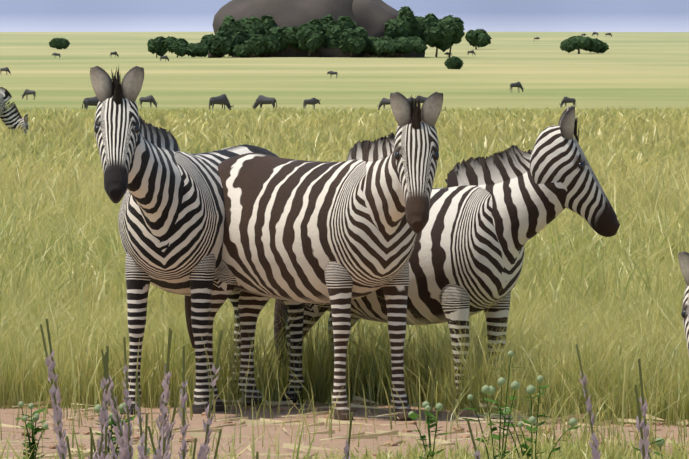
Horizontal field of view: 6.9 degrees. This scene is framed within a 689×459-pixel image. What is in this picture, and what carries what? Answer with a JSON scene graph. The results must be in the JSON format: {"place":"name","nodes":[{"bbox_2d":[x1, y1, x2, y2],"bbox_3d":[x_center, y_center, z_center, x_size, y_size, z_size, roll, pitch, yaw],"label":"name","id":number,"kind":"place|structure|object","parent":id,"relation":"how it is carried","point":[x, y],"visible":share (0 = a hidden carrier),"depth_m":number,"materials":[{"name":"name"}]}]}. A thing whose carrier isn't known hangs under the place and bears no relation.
{"place":"outdoors","nodes":[
{"label":"outdoors","id":0,"kind":"place"},
{"bbox_2d":[0,105,688,458],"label":"grass","id":1,"kind":"structure","parent":0,"point":[663,128],"depth_m":33.01,"materials":[{"name":"green plant"}]},
{"bbox_2d":[0,32,688,458],"bbox_3d":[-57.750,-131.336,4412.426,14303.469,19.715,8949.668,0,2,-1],"label":"ground","id":2,"kind":"structure","parent":0,"point":[638,70],"depth_m":1158.11,"materials":[{"name":"green plant"}]},
{"bbox_2d":[0,67,10,74],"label":"wildebeest","id":3,"kind":"object","parent":2,"relation":"on","point":[6,69],"visible":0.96,"depth_m":1148.43,"materials":[{"name":"grey"}]},
{"bbox_2d":[0,87,30,134],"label":"zebra","id":4,"kind":"object","parent":2,"relation":"on","point":[12,117],"visible":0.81,"depth_m":111.84,"materials":[{"name":"multicoloured"}]},
{"bbox_2d":[21,89,35,99],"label":"wildebeest","id":5,"kind":"object","parent":2,"relation":"on","point":[27,92],"visible":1,"depth_m":799.14,"materials":[{"name":"grey"}]},
{"bbox_2d":[82,96,98,109],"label":"wildebeest","id":6,"kind":"object","parent":2,"relation":"on","point":[91,101],"visible":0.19,"depth_m":419.29,"materials":[{"name":"grey"}]},
{"bbox_2d":[139,95,157,106],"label":"wildebeest","id":7,"kind":"object","parent":2,"relation":"on","point":[150,99],"visible":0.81,"depth_m":699.21,"materials":[{"name":"grey"}]},
{"bbox_2d":[209,94,233,110],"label":"wildebeest","id":8,"kind":"object","parent":2,"relation":"on","point":[222,99],"visible":0.88,"depth_m":479.63,"materials":[{"name":"grey"}]},
{"bbox_2d":[252,95,276,108],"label":"wildebeest","id":9,"kind":"object","parent":2,"relation":"on","point":[261,99],"visible":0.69,"depth_m":519.64,"materials":[{"name":"grey"}]},
{"bbox_2d":[147,6,464,57],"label":"kopje bushes","id":10,"kind":"object","parent":2,"relation":"on","point":[407,31],"visible":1,"depth_m":1480.84,"materials":[{"name":"green plant"}]},
{"bbox_2d":[303,98,320,109],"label":"wildebeest","id":11,"kind":"object","parent":2,"relation":"on","point":[313,101],"visible":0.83,"depth_m":599.69,"materials":[{"name":"grey"}]},
{"bbox_2d":[208,0,424,57],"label":"kopje rocks","id":12,"kind":"object","parent":2,"relation":"on","point":[371,17],"visible":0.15,"depth_m":1489.21,"materials":[{"name":"stone"}]},
{"bbox_2d":[49,29,608,68],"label":"trees","id":13,"kind":"object","parent":2,"relation":"on","point":[476,38],"visible":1,"depth_m":1599.94,"materials":[{"name":"green plant"}]},
{"bbox_2d":[327,71,336,77],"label":"wildebeest","id":14,"kind":"object","parent":2,"relation":"on","point":[331,72],"visible":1,"depth_m":1099.51,"materials":[{"name":"grey"}]},
{"bbox_2d":[15,350,664,458],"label":"weeds","id":15,"kind":"object","parent":2,"relation":"on","point":[530,390],"visible":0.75,"depth_m":21.49,"materials":[{"name":"green plant"}]},
{"bbox_2d":[0,404,688,458],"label":"dirt track","id":16,"kind":"structure","parent":2,"relation":"on","point":[196,422],"depth_m":26.50,"materials":[{"name":"brown soil"}]},
{"bbox_2d":[90,66,303,414],"bbox_3d":[-0.812,0.054,28.130,0.664,1.726,2.158,1,2,24],"label":"zebra","id":17,"kind":"object","parent":16,"relation":"on","point":[171,216],"visible":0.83,"depth_m":27.75,"materials":[{"name":"multicoloured"}]},
{"bbox_2d":[185,92,442,420],"bbox_3d":[-0.049,0.130,27.739,0.656,1.599,1.942,-1,2,-41],"label":"zebra","id":18,"kind":"object","parent":16,"relation":"on","point":[338,236],"visible":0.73,"depth_m":27.46,"materials":[{"name":"multicoloured"}]},
{"bbox_2d":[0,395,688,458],"bbox_3d":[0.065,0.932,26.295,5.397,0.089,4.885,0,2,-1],"label":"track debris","id":19,"kind":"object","parent":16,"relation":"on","point":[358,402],"visible":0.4,"depth_m":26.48,"materials":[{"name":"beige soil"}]},
{"bbox_2d":[40,319,651,458],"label":"flower spikes","id":20,"kind":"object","parent":2,"relation":"on","point":[126,450],"depth_m":14.87,"materials":[{"name":"purple plant"}]},
{"bbox_2d":[377,98,389,109],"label":"wildebeest","id":21,"kind":"object","parent":2,"relation":"on","point":[384,101],"visible":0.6,"depth_m":599.95,"materials":[{"name":"grey"}]},
{"bbox_2d":[407,97,416,103],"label":"wildebeest","id":22,"kind":"object","parent":2,"relation":"on","point":[410,99],"visible":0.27,"depth_m":629.83,"materials":[{"name":"grey"}]},
{"bbox_2d":[414,95,427,103],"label":"wildebeest","id":23,"kind":"object","parent":2,"relation":"on","point":[422,99],"visible":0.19,"depth_m":639.69,"materials":[{"name":"grey"}]},
{"bbox_2d":[274,105,619,407],"bbox_3d":[0.452,0.211,28.620,1.981,1.665,0.640,1,2,41],"label":"zebra","id":24,"kind":"object","parent":2,"relation":"on","point":[490,216],"visible":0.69,"depth_m":28.25,"materials":[{"name":"multicoloured"}]},
{"bbox_2d":[510,82,523,91],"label":"wildebeest","id":25,"kind":"object","parent":2,"relation":"on","point":[517,84],"visible":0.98,"depth_m":900.00,"materials":[{"name":"grey"}]},
{"bbox_2d":[559,97,575,107],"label":"wildebeest","id":26,"kind":"object","parent":2,"relation":"on","point":[565,100],"visible":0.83,"depth_m":699.87,"materials":[{"name":"grey"}]},
{"bbox_2d":[678,251,688,353],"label":"zebra","id":27,"kind":"object","parent":2,"relation":"on","point":[683,257],"visible":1,"depth_m":25.30,"materials":[{"name":"multicoloured"}]},
{"bbox_2d":[0,0,688,31],"bbox_3d":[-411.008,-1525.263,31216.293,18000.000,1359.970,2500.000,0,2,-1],"label":"sky","id":28,"kind":"structure","parent":0,"point":[474,15],"depth_m":30469.25,"materials":[{"name":"blue"}]}
]}

